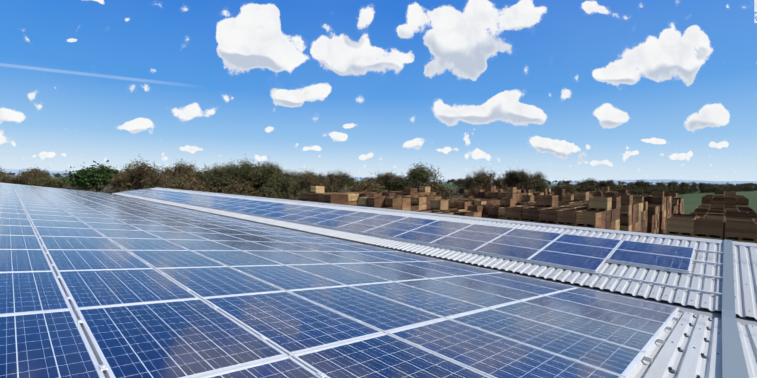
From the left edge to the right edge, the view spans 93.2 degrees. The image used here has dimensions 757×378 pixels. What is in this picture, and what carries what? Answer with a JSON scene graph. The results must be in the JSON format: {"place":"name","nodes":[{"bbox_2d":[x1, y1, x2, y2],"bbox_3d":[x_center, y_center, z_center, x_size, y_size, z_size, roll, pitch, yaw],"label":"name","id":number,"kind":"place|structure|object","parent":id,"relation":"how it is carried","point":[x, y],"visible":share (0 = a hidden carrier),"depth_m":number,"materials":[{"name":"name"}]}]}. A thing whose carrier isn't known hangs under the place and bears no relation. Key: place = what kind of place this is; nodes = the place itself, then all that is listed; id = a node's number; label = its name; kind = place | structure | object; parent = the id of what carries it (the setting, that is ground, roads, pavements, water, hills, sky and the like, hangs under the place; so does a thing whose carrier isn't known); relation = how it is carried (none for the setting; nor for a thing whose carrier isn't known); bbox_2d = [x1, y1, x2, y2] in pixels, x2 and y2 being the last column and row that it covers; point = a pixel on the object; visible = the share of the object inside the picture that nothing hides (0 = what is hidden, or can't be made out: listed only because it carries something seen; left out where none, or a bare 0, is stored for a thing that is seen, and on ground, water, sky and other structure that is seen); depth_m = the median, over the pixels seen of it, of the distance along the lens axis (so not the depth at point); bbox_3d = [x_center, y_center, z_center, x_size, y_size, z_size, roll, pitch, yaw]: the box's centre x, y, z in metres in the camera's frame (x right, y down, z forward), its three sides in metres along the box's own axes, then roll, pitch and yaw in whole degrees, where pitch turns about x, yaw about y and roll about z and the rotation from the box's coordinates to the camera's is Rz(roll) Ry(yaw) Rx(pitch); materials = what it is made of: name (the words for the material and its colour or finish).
{"place":"outdoors","nodes":[
{"label":"outdoors","id":0,"kind":"place"},
{"bbox_2d":[0,169,756,184],"bbox_3d":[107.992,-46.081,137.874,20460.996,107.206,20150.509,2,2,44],"label":"distant hills","id":1,"kind":"structure","parent":0,"point":[654,181],"depth_m":4357.48,"materials":[{"name":"plant"}]},
{"bbox_2d":[0,0,756,180],"label":"sky","id":2,"kind":"structure","parent":0,"point":[565,90],"materials":[{"name":"blue"}]},
{"bbox_2d":[6,174,756,213],"bbox_3d":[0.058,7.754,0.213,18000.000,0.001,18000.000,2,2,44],"label":"ground","id":3,"kind":"structure","parent":0,"point":[692,201],"depth_m":219.94,"materials":[{"name":"soil"}]},
{"bbox_2d":[1,173,20,183],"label":"bare tree","id":4,"kind":"object","parent":3,"relation":"on","point":[12,181],"visible":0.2,"depth_m":101.63,"materials":[{"name":"brown plant"}]},
{"bbox_2d":[11,169,53,184],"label":"bare tree","id":5,"kind":"object","parent":3,"relation":"on","point":[24,177],"visible":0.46,"depth_m":99.45,"materials":[{"name":"brown plant"}]},
{"bbox_2d":[23,173,64,188],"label":"bare tree","id":6,"kind":"object","parent":3,"relation":"on","point":[40,181],"visible":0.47,"depth_m":93.47,"materials":[{"name":"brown plant"}]},
{"bbox_2d":[51,169,98,190],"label":"bare tree","id":7,"kind":"object","parent":3,"relation":"on","point":[61,185],"visible":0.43,"depth_m":93.84,"materials":[{"name":"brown plant"}]},
{"bbox_2d":[59,160,121,191],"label":"green tree","id":8,"kind":"object","parent":3,"relation":"on","point":[87,176],"visible":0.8,"depth_m":89.71,"materials":[{"name":"green plant"}]},
{"bbox_2d":[104,156,159,192],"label":"bare tree","id":9,"kind":"object","parent":3,"relation":"on","point":[118,184],"visible":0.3,"depth_m":89.22,"materials":[{"name":"brown plant"}]},
{"bbox_2d":[116,156,161,188],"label":"bare tree","id":10,"kind":"object","parent":3,"relation":"on","point":[139,174],"visible":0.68,"depth_m":86.58,"materials":[{"name":"brown plant"}]},
{"bbox_2d":[116,175,162,192],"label":"bush","id":11,"kind":"object","parent":3,"relation":"on","point":[138,186],"visible":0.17,"depth_m":86.00,"materials":[{"name":"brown plant"}]},
{"bbox_2d":[137,166,176,188],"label":"bare tree","id":12,"kind":"object","parent":3,"relation":"on","point":[159,180],"visible":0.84,"depth_m":84.55,"materials":[{"name":"brown plant"}]},
{"bbox_2d":[158,159,197,180],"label":"bare tree","id":13,"kind":"object","parent":3,"relation":"on","point":[170,172],"visible":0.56,"depth_m":104.36,"materials":[{"name":"brown plant"}]},
{"bbox_2d":[170,168,204,190],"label":"bush","id":14,"kind":"object","parent":3,"relation":"on","point":[188,185],"visible":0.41,"depth_m":86.07,"materials":[{"name":"brown plant"}]},
{"bbox_2d":[176,168,209,185],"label":"bare tree","id":15,"kind":"object","parent":3,"relation":"on","point":[191,174],"visible":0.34,"depth_m":98.13,"materials":[{"name":"brown plant"}]},
{"bbox_2d":[194,163,226,183],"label":"bare tree","id":16,"kind":"object","parent":3,"relation":"on","point":[205,171],"visible":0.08,"depth_m":99.90,"materials":[{"name":"brown plant"}]},
{"bbox_2d":[191,181,234,192],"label":"bush","id":17,"kind":"object","parent":3,"relation":"on","point":[203,189],"visible":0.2,"depth_m":85.73,"materials":[{"name":"green plant"}]},
{"bbox_2d":[204,162,255,191],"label":"bare tree","id":18,"kind":"object","parent":3,"relation":"on","point":[226,176],"visible":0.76,"depth_m":88.73,"materials":[{"name":"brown plant"}]},
{"bbox_2d":[221,183,255,196],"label":"bush","id":19,"kind":"object","parent":3,"relation":"on","point":[232,192],"visible":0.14,"depth_m":84.55,"materials":[{"name":"green plant"}]},
{"bbox_2d":[221,171,257,196],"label":"bush","id":20,"kind":"object","parent":3,"relation":"on","point":[245,186],"visible":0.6,"depth_m":86.00,"materials":[{"name":"green plant"}]},
{"bbox_2d":[234,158,261,190],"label":"bare tree","id":21,"kind":"object","parent":3,"relation":"on","point":[257,185],"visible":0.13,"depth_m":97.13,"materials":[{"name":"green plant"}]},
{"bbox_2d":[232,159,268,187],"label":"bare tree","id":22,"kind":"object","parent":3,"relation":"on","point":[247,168],"visible":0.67,"depth_m":90.70,"materials":[{"name":"green plant"}]},
{"bbox_2d":[244,161,285,186],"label":"bare tree","id":23,"kind":"object","parent":3,"relation":"on","point":[269,171],"visible":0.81,"depth_m":92.83,"materials":[{"name":"green plant"}]},
{"bbox_2d":[256,185,284,198],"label":"bush","id":24,"kind":"object","parent":3,"relation":"on","point":[270,194],"visible":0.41,"depth_m":84.29,"materials":[{"name":"green plant"}]},
{"bbox_2d":[259,172,297,197],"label":"bare tree","id":25,"kind":"object","parent":3,"relation":"on","point":[283,182],"visible":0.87,"depth_m":89.01,"materials":[{"name":"green plant"}]},
{"bbox_2d":[273,188,295,199],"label":"bush","id":26,"kind":"object","parent":3,"relation":"on","point":[288,196],"visible":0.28,"depth_m":89.29,"materials":[{"name":"green plant"}]},
{"bbox_2d":[281,167,309,199],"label":"bare tree","id":27,"kind":"object","parent":3,"relation":"on","point":[295,175],"visible":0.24,"depth_m":114.68,"materials":[{"name":"green plant"}]},
{"bbox_2d":[292,168,319,197],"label":"bare tree","id":28,"kind":"object","parent":3,"relation":"on","point":[307,181],"visible":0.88,"depth_m":96.10,"materials":[{"name":"green plant"}]},
{"bbox_2d":[310,186,323,192],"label":"wooden crate","id":29,"kind":"object","parent":3,"relation":"on","point":[317,189],"visible":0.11,"depth_m":40.34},
{"bbox_2d":[303,173,345,192],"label":"bush","id":30,"kind":"object","parent":3,"relation":"on","point":[326,190],"visible":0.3,"depth_m":96.64,"materials":[{"name":"green plant"}]},
{"bbox_2d":[313,173,344,191],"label":"bare tree","id":31,"kind":"object","parent":3,"relation":"on","point":[325,179],"visible":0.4,"depth_m":102.04,"materials":[{"name":"green plant"}]},
{"bbox_2d":[324,194,339,203],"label":"wooden crate","id":32,"kind":"object","parent":3,"relation":"on","point":[332,198],"visible":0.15,"depth_m":36.59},
{"bbox_2d":[325,170,358,190],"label":"bare tree","id":33,"kind":"object","parent":3,"relation":"on","point":[344,177],"visible":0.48,"depth_m":109.10,"materials":[{"name":"green plant"}]},
{"bbox_2d":[336,194,347,204],"bbox_3d":[-3.983,3.602,37.860,1.056,6.075,1.255,2,2,44],"label":"bin stack","id":34,"kind":"object","parent":3,"relation":"on","point":[343,199],"visible":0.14,"depth_m":37.50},
{"bbox_2d":[358,197,374,206],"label":"wooden crate","id":35,"kind":"object","parent":3,"relation":"on","point":[362,201],"visible":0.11,"depth_m":32.19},
{"bbox_2d":[344,177,390,192],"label":"bush","id":36,"kind":"object","parent":3,"relation":"on","point":[363,187],"visible":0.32,"depth_m":90.95,"materials":[{"name":"green plant"}]},
{"bbox_2d":[366,197,383,207],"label":"wooden crate","id":37,"kind":"object","parent":3,"relation":"on","point":[374,202],"visible":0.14,"depth_m":31.41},
{"bbox_2d":[371,168,401,191],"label":"bare tree","id":38,"kind":"object","parent":3,"relation":"on","point":[386,178],"visible":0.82,"depth_m":102.98,"materials":[{"name":"green plant"}]},
{"bbox_2d":[384,198,401,209],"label":"wooden crate","id":39,"kind":"object","parent":3,"relation":"on","point":[395,203],"visible":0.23,"depth_m":31.63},
{"bbox_2d":[385,173,417,191],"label":"bare tree","id":40,"kind":"object","parent":3,"relation":"on","point":[404,183],"visible":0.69,"depth_m":100.31,"materials":[{"name":"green plant"}]},
{"bbox_2d":[399,197,410,210],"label":"wooden crate","id":41,"kind":"object","parent":3,"relation":"on","point":[406,204],"visible":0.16,"depth_m":32.59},
{"bbox_2d":[403,188,416,194],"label":"wooden crate","id":42,"kind":"object","parent":3,"relation":"on","point":[409,191],"visible":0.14,"depth_m":38.28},
{"bbox_2d":[411,197,426,209],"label":"wooden crate","id":43,"kind":"object","parent":3,"relation":"on","point":[420,202],"visible":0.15,"depth_m":34.30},
{"bbox_2d":[406,161,442,185],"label":"bare tree","id":44,"kind":"object","parent":3,"relation":"on","point":[418,174],"visible":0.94,"depth_m":102.95,"materials":[{"name":"green plant"}]},
{"bbox_2d":[419,186,430,194],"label":"wooden crate","id":45,"kind":"object","parent":3,"relation":"on","point":[425,189],"visible":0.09,"depth_m":47.95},
{"bbox_2d":[423,196,433,208],"bbox_3d":[4.706,3.796,35.627,1.046,6.075,1.244,2,2,44],"label":"bin stack","id":46,"kind":"object","parent":3,"relation":"on","point":[428,203],"visible":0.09,"depth_m":35.02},
{"bbox_2d":[420,177,444,195],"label":"bush","id":47,"kind":"object","parent":3,"relation":"on","point":[432,187],"visible":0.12,"depth_m":94.87,"materials":[{"name":"green plant"}]},
{"bbox_2d":[430,199,448,209],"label":"wooden crate","id":48,"kind":"object","parent":3,"relation":"on","point":[438,204],"visible":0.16,"depth_m":29.78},
{"bbox_2d":[430,177,456,198],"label":"bush","id":49,"kind":"object","parent":3,"relation":"on","point":[446,194],"visible":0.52,"depth_m":100.57,"materials":[{"name":"green plant"}]},
{"bbox_2d":[457,201,469,210],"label":"wooden crate","id":50,"kind":"object","parent":3,"relation":"on","point":[462,205],"visible":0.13,"depth_m":40.22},
{"bbox_2d":[454,212,472,216],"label":"wooden crate","id":51,"kind":"object","parent":3,"relation":"on","point":[469,214],"visible":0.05,"depth_m":26.88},
{"bbox_2d":[449,172,482,196],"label":"bare tree","id":52,"kind":"object","parent":3,"relation":"on","point":[470,179],"visible":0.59,"depth_m":119.34,"materials":[{"name":"green plant"}]},
{"bbox_2d":[468,205,482,213],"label":"wooden crate","id":53,"kind":"object","parent":3,"relation":"on","point":[475,208],"visible":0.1,"depth_m":34.32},
{"bbox_2d":[456,166,498,193],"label":"bare tree","id":54,"kind":"object","parent":3,"relation":"on","point":[482,178],"visible":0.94,"depth_m":107.89,"materials":[{"name":"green plant"}]},
{"bbox_2d":[488,207,501,218],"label":"wooden crate","id":55,"kind":"object","parent":3,"relation":"on","point":[492,212],"visible":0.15,"depth_m":32.84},
{"bbox_2d":[484,171,506,188],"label":"bare tree","id":56,"kind":"object","parent":3,"relation":"on","point":[499,185],"visible":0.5,"depth_m":113.83,"materials":[{"name":"green plant"}]},
{"bbox_2d":[498,207,504,219],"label":"wooden crate","id":57,"kind":"object","parent":3,"relation":"on","point":[501,213],"visible":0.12,"depth_m":32.24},
{"bbox_2d":[500,198,514,206],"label":"wooden crate","id":58,"kind":"object","parent":3,"relation":"on","point":[507,202],"visible":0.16,"depth_m":34.63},
{"bbox_2d":[498,168,530,188],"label":"bare tree","id":59,"kind":"object","parent":3,"relation":"on","point":[513,175],"visible":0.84,"depth_m":122.51,"materials":[{"name":"green plant"}]},
{"bbox_2d":[505,206,526,220],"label":"wooden crate","id":60,"kind":"object","parent":3,"relation":"on","point":[512,213],"visible":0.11,"depth_m":22.86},
{"bbox_2d":[505,169,534,186],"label":"bare tree","id":61,"kind":"object","parent":3,"relation":"on","point":[512,185],"visible":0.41,"depth_m":122.47,"materials":[{"name":"green plant"}]},
{"bbox_2d":[522,195,533,201],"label":"wooden crate","id":62,"kind":"object","parent":3,"relation":"on","point":[528,198],"visible":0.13,"depth_m":43.47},
{"bbox_2d":[521,207,544,222],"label":"wooden crate","id":63,"kind":"object","parent":3,"relation":"on","point":[529,214],"visible":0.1,"depth_m":22.14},
{"bbox_2d":[525,177,546,190],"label":"bare tree","id":64,"kind":"object","parent":3,"relation":"on","point":[535,180],"visible":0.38,"depth_m":119.66,"materials":[{"name":"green plant"}]},
{"bbox_2d":[525,177,550,191],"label":"bare tree","id":65,"kind":"object","parent":3,"relation":"on","point":[542,185],"visible":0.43,"depth_m":113.89,"materials":[{"name":"green plant"}]},
{"bbox_2d":[531,171,546,180],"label":"bare tree","id":66,"kind":"object","parent":3,"relation":"on","point":[538,176],"visible":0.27,"depth_m":128.85,"materials":[{"name":"green plant"}]},
{"bbox_2d":[536,195,557,206],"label":"wooden crate","id":67,"kind":"object","parent":3,"relation":"on","point":[546,200],"visible":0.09,"depth_m":23.93,"materials":[{"name":"wood"}]},
{"bbox_2d":[538,208,562,224],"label":"wooden crate","id":68,"kind":"object","parent":3,"relation":"on","point":[546,216],"visible":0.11,"depth_m":21.41,"materials":[{"name":"wood"}]},
{"bbox_2d":[554,189,564,201],"bbox_3d":[23.154,3.406,46.020,1.047,6.835,1.238,2,2,44],"label":"bin stack","id":69,"kind":"object","parent":3,"relation":"on","point":[559,192],"visible":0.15,"depth_m":45.52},
{"bbox_2d":[551,180,575,192],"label":"bare tree","id":70,"kind":"object","parent":3,"relation":"on","point":[564,184],"visible":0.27,"depth_m":108.96,"materials":[{"name":"green plant"}]},
{"bbox_2d":[556,209,579,225],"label":"wooden crate","id":71,"kind":"object","parent":3,"relation":"on","point":[566,217],"visible":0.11,"depth_m":20.71,"materials":[{"name":"wood"}]},
{"bbox_2d":[562,195,573,200],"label":"wooden crate","id":72,"kind":"object","parent":3,"relation":"on","point":[567,197],"visible":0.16,"depth_m":44.86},
{"bbox_2d":[574,192,588,200],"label":"wooden crate","id":73,"kind":"object","parent":3,"relation":"on","point":[581,196],"visible":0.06,"depth_m":33.34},
{"bbox_2d":[570,183,601,195],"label":"bush","id":74,"kind":"object","parent":3,"relation":"on","point":[591,189],"visible":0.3,"depth_m":126.97,"materials":[{"name":"green plant"}]},
{"bbox_2d":[575,211,601,228],"bbox_3d":[11.867,4.330,20.413,1.046,6.075,1.244,2,2,45],"label":"wooden crate","id":75,"kind":"object","parent":3,"relation":"on","point":[589,219],"visible":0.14,"depth_m":20.00,"materials":[{"name":"wood"}]},
{"bbox_2d":[581,177,597,186],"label":"bare tree","id":76,"kind":"object","parent":3,"relation":"on","point":[588,181],"visible":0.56,"depth_m":154.80,"materials":[{"name":"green plant"}]},
{"bbox_2d":[583,210,605,228],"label":"wooden crate","id":77,"kind":"object","parent":3,"relation":"on","point":[603,220],"visible":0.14,"depth_m":21.08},
{"bbox_2d":[588,197,611,229],"bbox_3d":[13.626,3.926,22.205,1.047,6.835,1.238,2,2,44],"label":"wooden crate","id":78,"kind":"object","parent":3,"relation":"on","point":[602,203],"visible":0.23,"depth_m":21.77,"materials":[{"name":"wood"}]},
{"bbox_2d":[595,179,612,190],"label":"bare tree","id":79,"kind":"object","parent":3,"relation":"on","point":[604,184],"visible":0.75,"depth_m":160.10,"materials":[{"name":"green plant"}]},
{"bbox_2d":[595,208,615,229],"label":"wooden crate","id":80,"kind":"object","parent":3,"relation":"on","point":[613,217],"visible":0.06,"depth_m":22.66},
{"bbox_2d":[599,196,620,230],"bbox_3d":[15.371,3.904,23.971,1.043,6.835,1.249,2,2,44],"label":"wooden crate","id":81,"kind":"object","parent":3,"relation":"on","point":[616,202],"visible":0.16,"depth_m":23.53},
{"bbox_2d":[613,194,632,231],"bbox_3d":[18.572,3.858,27.355,1.047,6.835,1.238,2,2,44],"label":"wooden crate","id":82,"kind":"object","parent":3,"relation":"on","point":[625,221],"visible":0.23,"depth_m":26.77,"materials":[{"name":"wood"}]},
{"bbox_2d":[625,204,635,231],"bbox_3d":[19.467,4.227,28.233,1.022,6.075,1.248,2,2,44],"label":"bin stack","id":83,"kind":"object","parent":3,"relation":"on","point":[633,215],"visible":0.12,"depth_m":27.77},
{"bbox_2d":[633,203,637,231],"bbox_3d":[20.326,4.214,29.165,1.056,6.075,1.255,2,2,45],"label":"bin stack","id":84,"kind":"object","parent":3,"relation":"on","point":[636,223],"visible":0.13,"depth_m":28.84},
{"bbox_2d":[634,203,640,231],"bbox_3d":[21.197,4.203,30.017,1.022,6.075,1.248,2,2,44],"label":"bin stack","id":85,"kind":"object","parent":3,"relation":"on","point":[639,215],"visible":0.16,"depth_m":29.62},
{"bbox_2d":[633,202,642,232],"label":"wooden crate","id":86,"kind":"object","parent":3,"relation":"on","point":[641,228],"visible":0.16,"depth_m":30.73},
{"bbox_2d":[632,179,646,188],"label":"bare tree","id":87,"kind":"object","parent":3,"relation":"on","point":[638,183],"visible":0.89,"depth_m":200.70,"materials":[{"name":"green plant"}]},
{"bbox_2d":[633,201,647,232],"bbox_3d":[23.791,4.167,32.726,1.022,6.075,1.248,2,2,44],"label":"wooden crate","id":88,"kind":"object","parent":3,"relation":"on","point":[645,205],"visible":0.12,"depth_m":32.33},
{"bbox_2d":[643,206,656,233],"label":"wooden crate","id":89,"kind":"object","parent":3,"relation":"on","point":[652,211],"visible":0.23,"depth_m":36.45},
{"bbox_2d":[647,215,653,233],"bbox_3d":[27.044,4.880,36.188,1.018,4.555,1.240,2,2,44],"label":"bin stack","id":90,"kind":"object","parent":3,"relation":"on","point":[650,223],"visible":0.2,"depth_m":35.55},
{"bbox_2d":[638,184,662,194],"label":"bush","id":91,"kind":"object","parent":3,"relation":"on","point":[647,190],"visible":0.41,"depth_m":196.64,"materials":[{"name":"green plant"}]},
{"bbox_2d":[651,191,663,234],"bbox_3d":[32.299,3.670,41.546,1.043,6.835,1.249,2,2,43],"label":"wooden crate","id":92,"kind":"object","parent":3,"relation":"on","point":[657,201],"visible":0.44,"depth_m":40.96,"materials":[{"name":"wood"}]},
{"bbox_2d":[666,216,694,236],"bbox_3d":[14.806,4.452,17.655,1.056,6.075,1.255,2,2,44],"label":"wooden crate","id":93,"kind":"object","parent":3,"relation":"on","point":[680,226],"visible":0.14,"depth_m":17.22,"materials":[{"name":"wood"}]},
{"bbox_2d":[701,197,712,205],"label":"wooden crate","id":94,"kind":"object","parent":3,"relation":"on","point":[705,201],"visible":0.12,"depth_m":44.46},
{"bbox_2d":[693,218,723,239],"bbox_3d":[15.532,4.481,16.982,1.046,6.075,1.244,2,2,44],"label":"wooden crate","id":95,"kind":"object","parent":3,"relation":"on","point":[708,228],"visible":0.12,"depth_m":16.55,"materials":[{"name":"wood"}]},
{"bbox_2d":[710,201,724,209],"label":"wooden crate","id":96,"kind":"object","parent":3,"relation":"on","point":[717,205],"visible":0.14,"depth_m":35.42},
{"bbox_2d":[724,198,735,205],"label":"wooden crate","id":97,"kind":"object","parent":3,"relation":"on","point":[730,201],"visible":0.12,"depth_m":42.98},
{"bbox_2d":[725,211,748,217],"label":"wooden crate","id":98,"kind":"object","parent":3,"relation":"on","point":[736,214],"visible":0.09,"depth_m":21.67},
{"bbox_2d":[724,220,756,242],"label":"wooden crate","id":99,"kind":"object","parent":3,"relation":"on","point":[741,231],"visible":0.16,"depth_m":15.82,"materials":[{"name":"wood"}]},
{"bbox_2d":[736,198,748,206],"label":"wooden crate","id":100,"kind":"object","parent":3,"relation":"on","point":[742,201],"visible":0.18,"depth_m":42.24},
{"bbox_2d":[113,194,756,325],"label":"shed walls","id":101,"kind":"structure","parent":0,"point":[744,321],"depth_m":8.48,"materials":[{"name":"grey"}]},
{"bbox_2d":[112,188,756,319],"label":"roof slope","id":102,"kind":"structure","parent":101,"relation":"on","point":[745,271],"depth_m":9.25,"materials":[{"name":"metal"}]},
{"bbox_2d":[121,189,694,271],"bbox_3d":[-12.241,1.012,27.793,55.090,0.453,2.992,2,2,44],"label":"solar array","id":103,"kind":"object","parent":102,"relation":"on","point":[575,251],"visible":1,"depth_m":12.49,"materials":[{"name":"glass"}]},
{"bbox_2d":[119,192,735,297],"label":"ribs","id":104,"kind":"object","parent":102,"relation":"on","point":[668,285],"visible":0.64,"depth_m":9.20,"materials":[{"name":"metal"}]},
{"bbox_2d":[157,187,756,247],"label":"ridge cap","id":105,"kind":"object","parent":102,"relation":"on","point":[715,241],"visible":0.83,"depth_m":13.58,"materials":[{"name":"metal"}]},
{"bbox_2d":[313,232,753,317],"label":"screws","id":106,"kind":"object","parent":101,"relation":"on","point":[597,287],"visible":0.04,"depth_m":8.10,"materials":[{"name":"grey"}]},
{"bbox_2d":[628,311,756,377],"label":"roof slope","id":107,"kind":"structure","parent":101,"relation":"on","point":[689,362],"depth_m":4.13,"materials":[{"name":"metal"}]},
{"bbox_2d":[13,186,682,377],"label":"solar array rails","id":108,"kind":"object","parent":107,"relation":"on","point":[648,358],"visible":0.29,"depth_m":4.23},
{"bbox_2d":[0,183,678,377],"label":"solar array","id":109,"kind":"object","parent":108,"relation":"on","point":[137,314],"visible":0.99,"depth_m":3.88,"materials":[{"name":"glass"}]},
{"bbox_2d":[17,194,675,377],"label":"panel clamps","id":110,"kind":"object","parent":108,"relation":"on","point":[104,367],"visible":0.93,"depth_m":5.23,"materials":[{"name":"metal"}]},
{"bbox_2d":[668,315,711,377],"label":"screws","id":111,"kind":"object","parent":107,"relation":"on","point":[670,370],"visible":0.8,"depth_m":4.13,"materials":[{"name":"grey metal"}]},
{"bbox_2d":[722,240,748,377],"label":"walkway flashing strip","id":112,"kind":"object","parent":101,"relation":"attached to","point":[734,365],"visible":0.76,"depth_m":5.21,"materials":[{"name":"grey"}]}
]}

